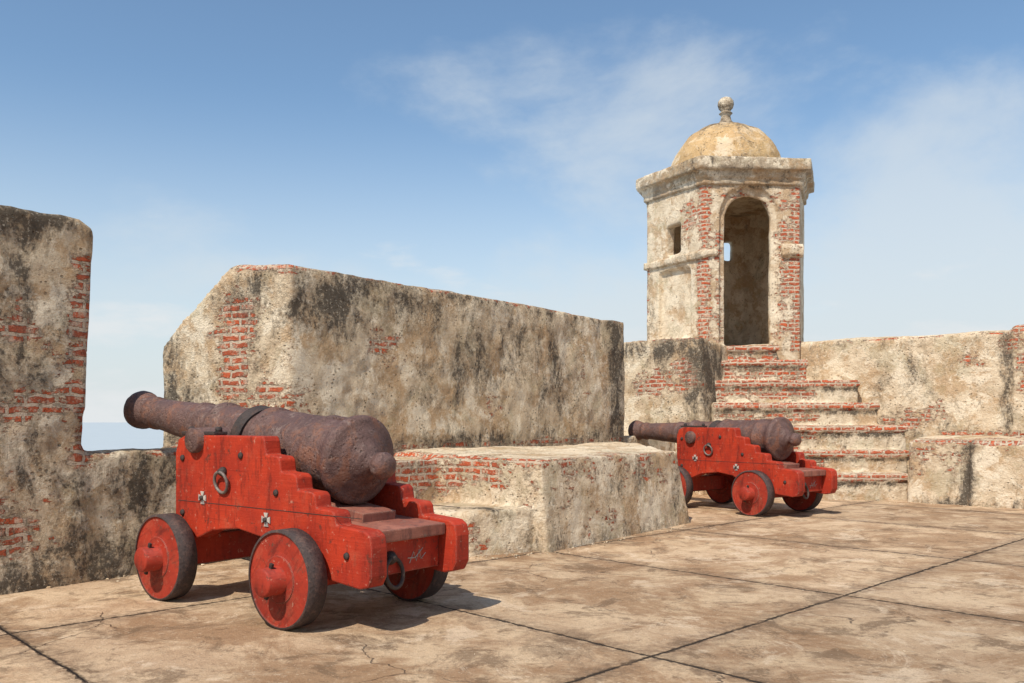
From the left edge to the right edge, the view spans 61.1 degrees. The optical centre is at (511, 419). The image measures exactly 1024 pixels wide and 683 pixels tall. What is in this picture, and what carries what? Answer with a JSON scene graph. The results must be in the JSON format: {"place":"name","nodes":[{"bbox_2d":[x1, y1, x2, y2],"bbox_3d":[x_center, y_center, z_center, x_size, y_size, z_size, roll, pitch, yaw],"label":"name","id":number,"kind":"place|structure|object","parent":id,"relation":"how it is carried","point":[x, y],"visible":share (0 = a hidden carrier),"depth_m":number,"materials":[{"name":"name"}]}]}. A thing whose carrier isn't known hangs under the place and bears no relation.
{"place":"outdoors","nodes":[
{"label":"outdoors","id":0,"kind":"place"},
{"bbox_2d":[81,422,163,450],"bbox_3d":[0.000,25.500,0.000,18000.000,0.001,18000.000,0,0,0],"label":"sea","id":1,"kind":"structure","parent":0,"point":[108,435],"depth_m":1264.84,"materials":[{"name":"liquid"}]},
{"bbox_2d":[0,495,1023,682],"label":"terrace floor","id":2,"kind":"structure","parent":0,"point":[874,589],"depth_m":6.59,"materials":[{"name":"beige stone"}]},
{"bbox_2d":[123,391,468,629],"bbox_3d":[-2.208,0.603,7.532,3.992,1.795,1.720,0,0,38],"label":"cannon","id":3,"kind":"object","parent":2,"relation":"on","point":[302,510],"visible":1,"depth_m":6.68,"materials":[{"name":"wood"}]},
{"bbox_2d":[0,205,674,594],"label":"parapet wall","id":4,"kind":"structure","parent":2,"relation":"on","point":[414,367],"depth_m":10.21,"materials":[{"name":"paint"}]},
{"bbox_2d":[394,442,689,556],"bbox_3d":[0.780,1.003,12.345,2.552,1.254,7.344,0,0,37],"label":"stone ledge","id":5,"kind":"object","parent":2,"relation":"on","point":[519,499],"visible":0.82,"depth_m":10.54,"materials":[{"name":"beige stone"}]},
{"bbox_2d":[624,337,727,494],"bbox_3d":[2.955,-0.027,18.891,3.348,3.311,1.652,0,0,37],"label":"corner merlon","id":6,"kind":"object","parent":2,"relation":"on","point":[669,380],"visible":0.31,"depth_m":17.75,"materials":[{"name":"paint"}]},
{"bbox_2d":[636,97,814,359],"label":"sentry tower","id":7,"kind":"structure","parent":2,"relation":"on","point":[744,191],"depth_m":18.91,"materials":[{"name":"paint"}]},
{"bbox_2d":[628,417,836,515],"bbox_3d":[3.519,0.724,14.951,1.720,1.551,4.003,0,0,-37],"label":"cannon","id":8,"kind":"object","parent":2,"relation":"on","point":[752,467],"visible":0.92,"depth_m":14.01,"materials":[{"name":"wood"}]},
{"bbox_2d":[711,345,908,499],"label":"stone staircase","id":9,"kind":"structure","parent":2,"relation":"on","point":[850,440],"depth_m":17.37,"materials":[{"name":"stone"}]},
{"bbox_2d":[734,324,1023,494],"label":"parapet wall","id":10,"kind":"structure","parent":2,"relation":"on","point":[966,383],"depth_m":17.05,"materials":[{"name":"beige stone"}]},
{"bbox_2d":[907,435,1023,508],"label":"stone ledge","id":11,"kind":"object","parent":2,"relation":"on","point":[977,471],"visible":0.91,"depth_m":15.30,"materials":[{"name":"beige stone"}]},
{"bbox_2d":[0,0,1023,421],"label":"sky","id":12,"kind":"structure","parent":0,"point":[490,149],"materials":[{"name":"blue"}]}
]}

